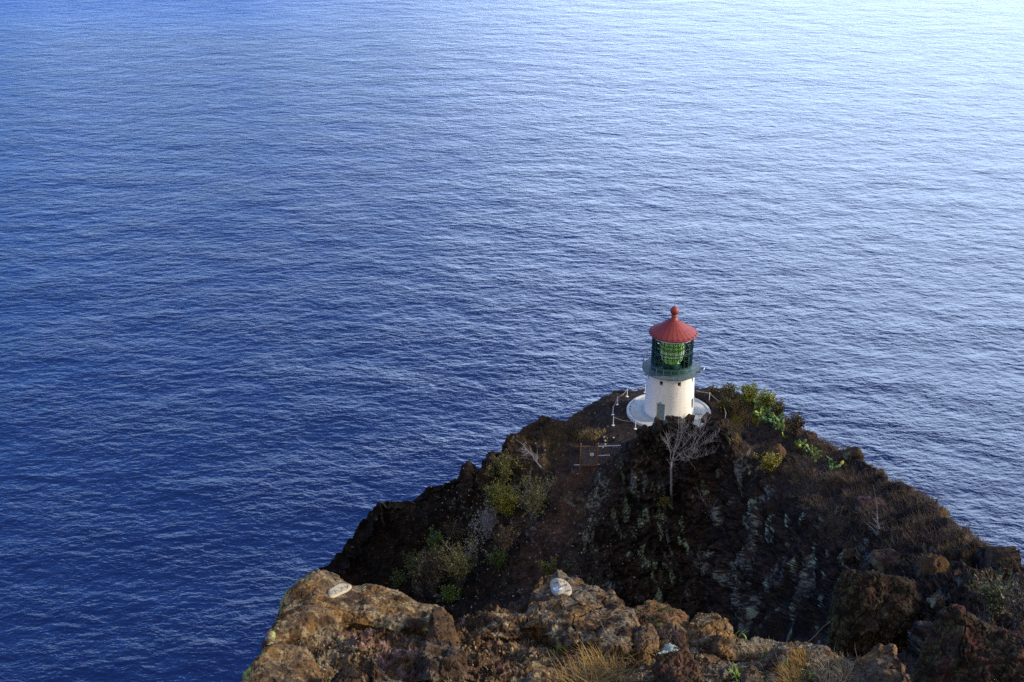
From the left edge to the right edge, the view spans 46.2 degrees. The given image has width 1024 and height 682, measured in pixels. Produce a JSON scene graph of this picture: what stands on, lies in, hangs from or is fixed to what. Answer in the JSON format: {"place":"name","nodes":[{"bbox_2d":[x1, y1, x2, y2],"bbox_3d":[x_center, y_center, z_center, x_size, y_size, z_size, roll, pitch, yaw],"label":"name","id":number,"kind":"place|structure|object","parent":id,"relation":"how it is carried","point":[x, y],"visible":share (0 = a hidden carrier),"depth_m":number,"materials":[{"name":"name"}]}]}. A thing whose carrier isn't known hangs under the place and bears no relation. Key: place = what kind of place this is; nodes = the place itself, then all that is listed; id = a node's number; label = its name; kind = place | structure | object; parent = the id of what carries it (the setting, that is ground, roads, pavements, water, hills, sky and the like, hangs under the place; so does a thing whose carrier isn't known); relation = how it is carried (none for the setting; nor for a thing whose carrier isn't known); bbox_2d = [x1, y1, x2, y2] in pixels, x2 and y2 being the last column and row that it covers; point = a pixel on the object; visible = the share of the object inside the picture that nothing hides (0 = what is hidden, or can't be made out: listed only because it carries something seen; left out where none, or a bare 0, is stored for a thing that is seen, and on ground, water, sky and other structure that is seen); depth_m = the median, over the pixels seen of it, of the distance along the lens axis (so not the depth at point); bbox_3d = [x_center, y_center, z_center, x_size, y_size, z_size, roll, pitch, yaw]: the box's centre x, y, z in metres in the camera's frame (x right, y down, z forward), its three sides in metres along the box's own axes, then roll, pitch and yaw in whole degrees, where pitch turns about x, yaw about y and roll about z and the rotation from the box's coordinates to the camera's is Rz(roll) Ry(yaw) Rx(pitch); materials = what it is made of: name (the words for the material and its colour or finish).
{"place":"outdoors","nodes":[
{"label":"outdoors","id":0,"kind":"place"},
{"bbox_2d":[0,0,1023,681],"bbox_3d":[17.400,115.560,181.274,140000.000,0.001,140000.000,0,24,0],"label":"water","id":1,"kind":"structure","parent":0,"point":[292,292],"depth_m":521.33,"materials":[{"name":"blue liquid"}]},
{"bbox_2d":[292,639,854,681],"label":"gravel","id":2,"kind":"structure","parent":0,"point":[353,649],"depth_m":15.85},
{"bbox_2d":[289,633,858,681],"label":"dry grass","id":3,"kind":"structure","parent":0,"point":[597,666],"depth_m":14.78,"materials":[{"name":"brown plant"}]},
{"bbox_2d":[289,602,910,681],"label":"cliff ledge","id":4,"kind":"object","parent":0,"point":[396,657],"visible":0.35,"depth_m":16.12,"materials":[{"name":"brown stone"}]},
{"bbox_2d":[241,642,321,681],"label":"boulder","id":5,"kind":"object","parent":4,"relation":"on","point":[281,662],"visible":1,"depth_m":14.35,"materials":[{"name":"brown stone"}]},
{"bbox_2d":[330,667,361,681],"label":"boulder","id":6,"kind":"object","parent":4,"relation":"on","point":[347,674],"visible":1,"depth_m":13.89,"materials":[{"name":"brown stone"}]},
{"bbox_2d":[262,569,446,648],"bbox_3d":[-2.244,5.589,18.547,2.862,5.460,4.602,0,24,0],"label":"boulder","id":7,"kind":"object","parent":4,"relation":"on","point":[311,602],"visible":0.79,"depth_m":17.71,"materials":[{"name":"brown stone"}]},
{"bbox_2d":[366,658,401,681],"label":"boulder","id":8,"kind":"object","parent":4,"relation":"on","point":[374,673],"visible":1,"depth_m":14.00,"materials":[{"name":"brown stone"}]},
{"bbox_2d":[415,637,469,681],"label":"boulder","id":9,"kind":"object","parent":4,"relation":"on","point":[440,660],"visible":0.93,"depth_m":15.16,"materials":[{"name":"brown stone"}]},
{"bbox_2d":[426,609,460,645],"bbox_3d":[-0.968,4.622,17.369,0.563,1.829,1.483,0,24,0],"label":"boulder","id":10,"kind":"object","parent":4,"relation":"on","point":[442,627],"visible":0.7,"depth_m":16.78,"materials":[{"name":"brown stone"}]},
{"bbox_2d":[474,610,534,642],"bbox_3d":[-0.134,5.100,18.230,0.946,2.529,1.440,0,24,0],"label":"boulder","id":11,"kind":"object","parent":4,"relation":"on","point":[503,627],"visible":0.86,"depth_m":17.43,"materials":[{"name":"brown stone"}]},
{"bbox_2d":[510,661,560,681],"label":"boulder","id":12,"kind":"object","parent":4,"relation":"on","point":[533,671],"visible":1,"depth_m":13.93,"materials":[{"name":"brown stone"}]},
{"bbox_2d":[551,644,566,656],"bbox_3d":[0.719,4.269,16.589,0.380,0.094,0.350,0,24,0],"label":"weed","id":13,"kind":"object","parent":4,"relation":"on","point":[559,648],"visible":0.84,"depth_m":16.58,"materials":[{"name":"green plant"}]},
{"bbox_2d":[539,615,585,654],"bbox_3d":[0.672,4.658,17.218,0.542,1.778,1.592,-5,25,-12],"label":"boulder","id":14,"kind":"object","parent":4,"relation":"on","point":[552,637],"visible":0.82,"depth_m":16.92,"materials":[{"name":"stone"}]},
{"bbox_2d":[524,569,639,659],"bbox_3d":[1.044,5.419,19.072,1.840,4.992,4.597,0,24,0],"label":"boulder","id":15,"kind":"object","parent":4,"relation":"on","point":[563,595],"visible":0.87,"depth_m":17.67,"materials":[{"name":"brown stone"}]},
{"bbox_2d":[560,639,611,660],"bbox_3d":[1.001,4.142,15.955,0.716,0.326,0.161,-1,24,-3],"label":"dead twig","id":16,"kind":"object","parent":4,"relation":"on","point":[582,653],"visible":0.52,"depth_m":16.00,"materials":[{"name":"brown wood"}]},
{"bbox_2d":[585,611,613,663],"bbox_3d":[1.350,4.144,16.586,0.358,0.362,1.315,-5,25,-11],"label":"dead twig","id":17,"kind":"object","parent":4,"relation":"on","point":[600,621],"visible":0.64,"depth_m":16.83,"materials":[{"name":"brown wood"}]},
{"bbox_2d":[630,623,659,660],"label":"boulder","id":18,"kind":"object","parent":4,"relation":"on","point":[647,631],"visible":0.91,"depth_m":16.21,"materials":[{"name":"brown stone"}]},
{"bbox_2d":[634,599,689,628],"bbox_3d":[2.269,5.357,19.023,0.908,3.558,2.148,3,24,6],"label":"boulder","id":19,"kind":"object","parent":4,"relation":"on","point":[654,613],"visible":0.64,"depth_m":17.87,"materials":[{"name":"brown stone"}]},
{"bbox_2d":[656,621,694,650],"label":"boulder","id":20,"kind":"object","parent":4,"relation":"on","point":[666,630],"visible":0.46,"depth_m":16.73,"materials":[{"name":"brown stone"}]},
{"bbox_2d":[652,632,702,681],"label":"boulder","id":21,"kind":"object","parent":4,"relation":"on","point":[675,661],"visible":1,"depth_m":13.97,"materials":[{"name":"brown stone"}]},
{"bbox_2d":[686,612,742,661],"bbox_3d":[2.853,5.321,17.621,0.808,3.819,2.623,4,24,9],"label":"boulder","id":22,"kind":"object","parent":4,"relation":"on","point":[712,631],"visible":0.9,"depth_m":16.52,"materials":[{"name":"brown stone"}]},
{"bbox_2d":[723,665,742,680],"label":"weed","id":23,"kind":"object","parent":4,"relation":"on","point":[733,673],"visible":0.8,"depth_m":14.92,"materials":[{"name":"green plant"}]},
{"bbox_2d":[733,629,747,640],"bbox_3d":[3.225,4.158,16.870,0.228,0.136,0.282,15,28,31],"label":"weed","id":24,"kind":"object","parent":4,"relation":"on","point":[745,638],"visible":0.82,"depth_m":16.94,"materials":[{"name":"green plant"}]},
{"bbox_2d":[739,665,763,681],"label":"boulder","id":25,"kind":"object","parent":4,"relation":"on","point":[750,673],"visible":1,"depth_m":14.04,"materials":[{"name":"brown stone"}]},
{"bbox_2d":[766,642,799,672],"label":"boulder","id":26,"kind":"object","parent":4,"relation":"on","point":[778,651],"visible":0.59,"depth_m":15.25,"materials":[{"name":"stone"}]},
{"bbox_2d":[786,623,827,653],"bbox_3d":[3.645,3.727,15.152,0.368,1.010,0.795,-3,24,-6],"label":"dead twig","id":27,"kind":"object","parent":4,"relation":"on","point":[806,642],"visible":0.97,"depth_m":15.05,"materials":[{"name":"brown wood"}]},
{"bbox_2d":[797,668,819,679],"bbox_3d":[3.596,4.038,14.543,0.335,0.118,0.223,0,24,0],"label":"weed","id":28,"kind":"object","parent":4,"relation":"on","point":[810,674],"visible":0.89,"depth_m":14.55,"materials":[{"name":"green plant"}]},
{"bbox_2d":[804,655,828,681],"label":"dead twig","id":29,"kind":"object","parent":4,"relation":"on","point":[812,668],"visible":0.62,"depth_m":14.47,"materials":[{"name":"brown wood"}]},
{"bbox_2d":[802,644,839,668],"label":"boulder","id":30,"kind":"object","parent":4,"relation":"on","point":[823,650],"visible":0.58,"depth_m":15.30,"materials":[{"name":"brown stone"}]},
{"bbox_2d":[848,643,909,681],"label":"boulder","id":31,"kind":"object","parent":4,"relation":"on","point":[881,662],"visible":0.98,"depth_m":13.89,"materials":[{"name":"brown stone"}]},
{"bbox_2d":[319,386,1023,681],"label":"headland","id":32,"kind":"structure","parent":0,"point":[743,555],"depth_m":119.79,"materials":[{"name":"brown stone"}]},
{"bbox_2d":[387,567,407,587],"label":"shrub","id":33,"kind":"object","parent":32,"relation":"on","point":[398,578],"visible":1,"depth_m":125.97,"materials":[{"name":"green plant"}]},
{"bbox_2d":[400,549,428,583],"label":"shrub","id":34,"kind":"object","parent":32,"relation":"on","point":[412,566],"visible":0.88,"depth_m":124.78,"materials":[{"name":"green plant"}]},
{"bbox_2d":[404,544,448,593],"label":"shrub","id":35,"kind":"object","parent":32,"relation":"on","point":[433,578],"visible":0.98,"depth_m":121.61,"materials":[{"name":"green plant"}]},
{"bbox_2d":[425,525,443,555],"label":"shrub","id":36,"kind":"object","parent":32,"relation":"on","point":[436,540],"visible":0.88,"depth_m":125.77,"materials":[{"name":"green plant"}]},
{"bbox_2d":[440,584,462,605],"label":"shrub","id":37,"kind":"object","parent":32,"relation":"on","point":[449,594],"visible":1,"depth_m":120.81,"materials":[{"name":"green plant"}]},
{"bbox_2d":[441,516,465,545],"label":"shrub","id":38,"kind":"object","parent":32,"relation":"on","point":[455,536],"visible":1,"depth_m":126.06,"materials":[{"name":"plant"}]},
{"bbox_2d":[434,535,483,587],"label":"shrub","id":39,"kind":"object","parent":32,"relation":"on","point":[458,568],"visible":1,"depth_m":121.26,"materials":[{"name":"green plant"}]},
{"bbox_2d":[476,506,496,539],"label":"shrub","id":40,"kind":"object","parent":32,"relation":"on","point":[487,533],"visible":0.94,"depth_m":124.69,"materials":[{"name":"grey plant"}]},
{"bbox_2d":[483,477,507,507],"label":"shrub","id":41,"kind":"object","parent":32,"relation":"on","point":[489,496],"visible":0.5,"depth_m":127.98,"materials":[{"name":"green plant"}]},
{"bbox_2d":[484,546,509,570],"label":"shrub","id":42,"kind":"object","parent":32,"relation":"on","point":[500,560],"visible":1,"depth_m":121.22,"materials":[{"name":"green plant"}]},
{"bbox_2d":[481,478,523,522],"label":"shrub","id":43,"kind":"object","parent":32,"relation":"on","point":[505,503],"visible":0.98,"depth_m":125.90,"materials":[{"name":"green plant"}]},
{"bbox_2d":[482,449,525,483],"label":"shrub","id":44,"kind":"object","parent":32,"relation":"on","point":[504,473],"visible":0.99,"depth_m":129.41,"materials":[{"name":"green plant"}]},
{"bbox_2d":[486,517,521,556],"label":"shrub","id":45,"kind":"object","parent":32,"relation":"on","point":[504,540],"visible":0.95,"depth_m":121.98,"materials":[{"name":"plant"}]},
{"bbox_2d":[517,442,541,467],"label":"dead branch","id":46,"kind":"object","parent":32,"relation":"on","point":[527,452],"visible":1,"depth_m":130.12,"materials":[{"name":"grey wood"}]},
{"bbox_2d":[430,389,639,607],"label":"scree","id":47,"kind":"structure","parent":32,"relation":"on","point":[477,536],"depth_m":126.31,"materials":[{"name":"brown stone"}]},
{"bbox_2d":[512,465,558,523],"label":"shrub","id":48,"kind":"object","parent":32,"relation":"on","point":[535,498],"visible":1,"depth_m":122.65,"materials":[{"name":"green plant"}]},
{"bbox_2d":[535,554,560,575],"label":"shrub","id":49,"kind":"object","parent":32,"relation":"on","point":[549,568],"visible":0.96,"depth_m":117.46,"materials":[{"name":"green plant"}]},
{"bbox_2d":[564,422,586,442],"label":"grass tuft","id":50,"kind":"object","parent":32,"relation":"on","point":[575,431],"visible":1,"depth_m":132.40,"materials":[{"name":"brown plant"}]},
{"bbox_2d":[572,426,607,443],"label":"grass tuft","id":51,"kind":"object","parent":32,"relation":"on","point":[590,434],"visible":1,"depth_m":130.92,"materials":[{"name":"brown plant"}]},
{"bbox_2d":[575,443,620,470],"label":"chain link fence","id":52,"kind":"object","parent":32,"relation":"on","point":[597,449],"visible":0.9,"depth_m":125.66,"materials":[{"name":"metal"}]},
{"bbox_2d":[636,424,650,440],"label":"crag","id":53,"kind":"structure","parent":32,"relation":"on","point":[643,431],"depth_m":122.32,"materials":[{"name":"brown stone"}]},
{"bbox_2d":[650,416,667,433],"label":"rock","id":54,"kind":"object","parent":32,"relation":"on","point":[657,426],"visible":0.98,"depth_m":121.88,"materials":[{"name":"brown stone"}]},
{"bbox_2d":[657,495,670,508],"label":"shrub","id":55,"kind":"object","parent":32,"relation":"on","point":[663,501],"visible":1,"depth_m":121.17,"materials":[{"name":"green plant"}]},
{"bbox_2d":[626,394,710,427],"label":"round platform","id":56,"kind":"structure","parent":32,"relation":"on","point":[634,411],"depth_m":133.16,"materials":[{"name":"concrete"}]},
{"bbox_2d":[642,297,704,419],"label":"lighthouse","id":57,"kind":"object","parent":56,"relation":"on","point":[671,368],"visible":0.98,"depth_m":129.65,"materials":[{"name":"white paint"}]},
{"bbox_2d":[657,403,664,418],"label":"door","id":58,"kind":"structure","parent":57,"relation":"in","point":[661,407],"depth_m":130.86,"materials":[{"name":"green metal"}]},
{"bbox_2d":[663,415,681,429],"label":"crag","id":59,"kind":"structure","parent":32,"relation":"on","point":[669,421],"depth_m":121.35,"materials":[{"name":"brown stone"}]},
{"bbox_2d":[684,414,694,422],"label":"crag","id":60,"kind":"structure","parent":32,"relation":"on","point":[687,417],"depth_m":130.77,"materials":[{"name":"brown stone"}]},
{"bbox_2d":[660,413,721,502],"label":"dead tree","id":61,"kind":"object","parent":32,"relation":"on","point":[673,460],"visible":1,"depth_m":118.46,"materials":[{"name":"grey wood"}]},
{"bbox_2d":[700,412,713,425],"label":"crag","id":62,"kind":"structure","parent":32,"relation":"on","point":[708,416],"depth_m":130.50,"materials":[{"name":"stone"}]},
{"bbox_2d":[706,383,720,396],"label":"shrub","id":63,"kind":"object","parent":32,"relation":"on","point":[713,391],"visible":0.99,"depth_m":135.80,"materials":[{"name":"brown plant"}]},
{"bbox_2d":[715,467,725,480],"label":"boulder","id":64,"kind":"object","parent":32,"relation":"on","point":[720,473],"visible":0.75,"depth_m":120.02,"materials":[{"name":"stone"}]},
{"bbox_2d":[712,418,731,434],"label":"crag","id":65,"kind":"structure","parent":32,"relation":"on","point":[724,425],"depth_m":120.90,"materials":[{"name":"brown stone"}]},
{"bbox_2d":[716,397,732,411],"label":"shrub","id":66,"kind":"object","parent":32,"relation":"on","point":[721,404],"visible":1,"depth_m":132.51,"materials":[{"name":"green plant"}]},
{"bbox_2d":[720,379,736,398],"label":"shrub","id":67,"kind":"object","parent":32,"relation":"on","point":[731,389],"visible":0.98,"depth_m":135.04,"materials":[{"name":"green plant"}]},
{"bbox_2d":[725,432,736,440],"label":"crag","id":68,"kind":"structure","parent":32,"relation":"on","point":[728,436],"depth_m":120.49,"materials":[{"name":"brown stone"}]},
{"bbox_2d":[722,397,743,413],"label":"grass tuft","id":69,"kind":"object","parent":32,"relation":"on","point":[737,405],"visible":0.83,"depth_m":132.81,"materials":[{"name":"brown plant"}]},
{"bbox_2d":[727,415,745,445],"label":"grass tuft","id":70,"kind":"object","parent":32,"relation":"on","point":[736,429],"visible":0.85,"depth_m":128.46,"materials":[{"name":"brown plant"}]},
{"bbox_2d":[731,411,743,425],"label":"grass tuft","id":71,"kind":"object","parent":32,"relation":"on","point":[737,420],"visible":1,"depth_m":130.60,"materials":[{"name":"green plant"}]},
{"bbox_2d":[739,431,751,439],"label":"boulder","id":72,"kind":"object","parent":32,"relation":"on","point":[745,435],"visible":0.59,"depth_m":124.33,"materials":[{"name":"brown stone"}]},
{"bbox_2d":[739,404,752,426],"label":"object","id":73,"kind":"object","parent":32,"relation":"on","point":[745,416],"visible":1,"depth_m":130.39,"materials":[{"name":"brown plant"}]},
{"bbox_2d":[734,380,760,404],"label":"shrub","id":74,"kind":"object","parent":32,"relation":"on","point":[750,392],"visible":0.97,"depth_m":131.57,"materials":[{"name":"green plant"}]},
{"bbox_2d":[478,389,1023,679],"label":"dry grass","id":75,"kind":"structure","parent":32,"relation":"on","point":[844,501],"depth_m":102.77,"materials":[{"name":"brown plant"}]},
{"bbox_2d":[749,415,761,428],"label":"grass tuft","id":76,"kind":"object","parent":32,"relation":"on","point":[755,419],"visible":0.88,"depth_m":127.81,"materials":[{"name":"green plant"}]},
{"bbox_2d":[751,398,785,437],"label":"prickly pear","id":77,"kind":"object","parent":32,"relation":"on","point":[766,415],"visible":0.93,"depth_m":126.29,"materials":[{"name":"green plant"}]},
{"bbox_2d":[756,387,780,409],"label":"shrub","id":78,"kind":"object","parent":32,"relation":"on","point":[764,399],"visible":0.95,"depth_m":128.85,"materials":[{"name":"green plant"}]},
{"bbox_2d":[754,451,783,472],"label":"shrub","id":79,"kind":"object","parent":32,"relation":"on","point":[769,462],"visible":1,"depth_m":114.89,"materials":[{"name":"green plant"}]},
{"bbox_2d":[767,443,786,459],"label":"boulder","id":80,"kind":"object","parent":32,"relation":"on","point":[777,448],"visible":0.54,"depth_m":117.76,"materials":[{"name":"brown stone"}]},
{"bbox_2d":[769,398,785,415],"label":"shrub","id":81,"kind":"object","parent":32,"relation":"on","point":[777,409],"visible":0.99,"depth_m":125.93,"materials":[{"name":"green plant"}]},
{"bbox_2d":[783,411,807,433],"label":"shrub","id":82,"kind":"object","parent":32,"relation":"on","point":[795,422],"visible":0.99,"depth_m":121.80,"materials":[{"name":"brown plant"}]},
{"bbox_2d":[794,439,806,451],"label":"prickly pear","id":83,"kind":"object","parent":32,"relation":"on","point":[798,443],"visible":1,"depth_m":118.59,"materials":[{"name":"green plant"}]},
{"bbox_2d":[803,431,817,441],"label":"boulder","id":84,"kind":"object","parent":32,"relation":"on","point":[806,436],"visible":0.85,"depth_m":119.46,"materials":[{"name":"brown stone"}]},
{"bbox_2d":[803,444,821,461],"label":"prickly pear","id":85,"kind":"object","parent":32,"relation":"on","point":[815,453],"visible":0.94,"depth_m":116.34,"materials":[{"name":"green plant"}]},
{"bbox_2d":[827,456,843,469],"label":"prickly pear","id":86,"kind":"object","parent":32,"relation":"on","point":[836,467],"visible":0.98,"depth_m":111.79,"materials":[{"name":"green plant"}]},
{"bbox_2d":[834,505,850,517],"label":"boulder","id":87,"kind":"object","parent":32,"relation":"on","point":[840,510],"visible":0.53,"depth_m":99.69,"materials":[{"name":"stone"}]},
{"bbox_2d":[836,548,856,566],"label":"boulder","id":88,"kind":"object","parent":32,"relation":"on","point":[846,556],"visible":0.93,"depth_m":88.62,"materials":[{"name":"brown stone"}]},
{"bbox_2d":[841,446,863,462],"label":"boulder","id":89,"kind":"object","parent":32,"relation":"on","point":[849,454],"visible":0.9,"depth_m":112.73,"materials":[{"name":"brown stone"}]},
{"bbox_2d":[854,496,887,512],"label":"boulder","id":90,"kind":"object","parent":32,"relation":"on","point":[861,501],"visible":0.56,"depth_m":97.97,"materials":[{"name":"brown stone"}]},
{"bbox_2d":[826,569,922,657],"bbox_3d":[19.855,19.616,68.024,4.979,14.973,6.760,10,26,20],"label":"boulder","id":91,"kind":"object","parent":32,"relation":"on","point":[869,610],"visible":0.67,"depth_m":63.94,"materials":[{"name":"brown stone"}]},
{"bbox_2d":[865,486,883,532],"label":"dead branch","id":92,"kind":"object","parent":32,"relation":"on","point":[876,517],"visible":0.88,"depth_m":91.10,"materials":[{"name":"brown wood"}]},
{"bbox_2d":[866,548,903,573],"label":"boulder","id":93,"kind":"object","parent":32,"relation":"on","point":[879,560],"visible":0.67,"depth_m":82.26,"materials":[{"name":"brown stone"}]},
{"bbox_2d":[797,424,1023,568],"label":"dry brush","id":94,"kind":"object","parent":32,"relation":"on","point":[889,508],"visible":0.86,"depth_m":96.47,"materials":[{"name":"brown plant"}]},
{"bbox_2d":[922,504,939,516],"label":"boulder","id":95,"kind":"object","parent":32,"relation":"on","point":[935,508],"visible":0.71,"depth_m":91.47,"materials":[{"name":"brown stone"}]},
{"bbox_2d":[912,553,951,580],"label":"boulder","id":96,"kind":"object","parent":32,"relation":"on","point":[930,564],"visible":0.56,"depth_m":73.49,"materials":[{"name":"brown stone"}]},
{"bbox_2d":[927,592,946,613],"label":"boulder","id":97,"kind":"object","parent":32,"relation":"on","point":[936,602],"visible":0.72,"depth_m":63.37,"materials":[{"name":"grey stone"}]},
{"bbox_2d":[909,604,1023,681],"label":"boulder","id":98,"kind":"object","parent":32,"relation":"on","point":[960,644],"visible":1,"depth_m":44.00,"materials":[{"name":"brown stone"}]},
{"bbox_2d":[968,561,1021,622],"bbox_3d":[22.605,11.827,55.908,2.835,3.322,2.264,-4,24,-9],"label":"shrub","id":99,"kind":"object","parent":32,"relation":"on","point":[992,594],"visible":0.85,"depth_m":55.83,"materials":[{"name":"green plant"}]},
{"bbox_2d":[997,568,1012,580],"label":"boulder","id":100,"kind":"object","parent":32,"relation":"on","point":[1005,572],"visible":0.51,"depth_m":69.71,"materials":[{"name":"brown stone"}]},
{"bbox_2d":[989,578,1023,628],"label":"shrub","id":101,"kind":"object","parent":32,"relation":"on","point":[1019,607],"visible":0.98,"depth_m":53.42,"materials":[{"name":"green plant"}]},
{"bbox_2d":[1009,573,1023,590],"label":"boulder","id":102,"kind":"object","parent":32,"relation":"on","point":[1020,576],"visible":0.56,"depth_m":62.31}
]}

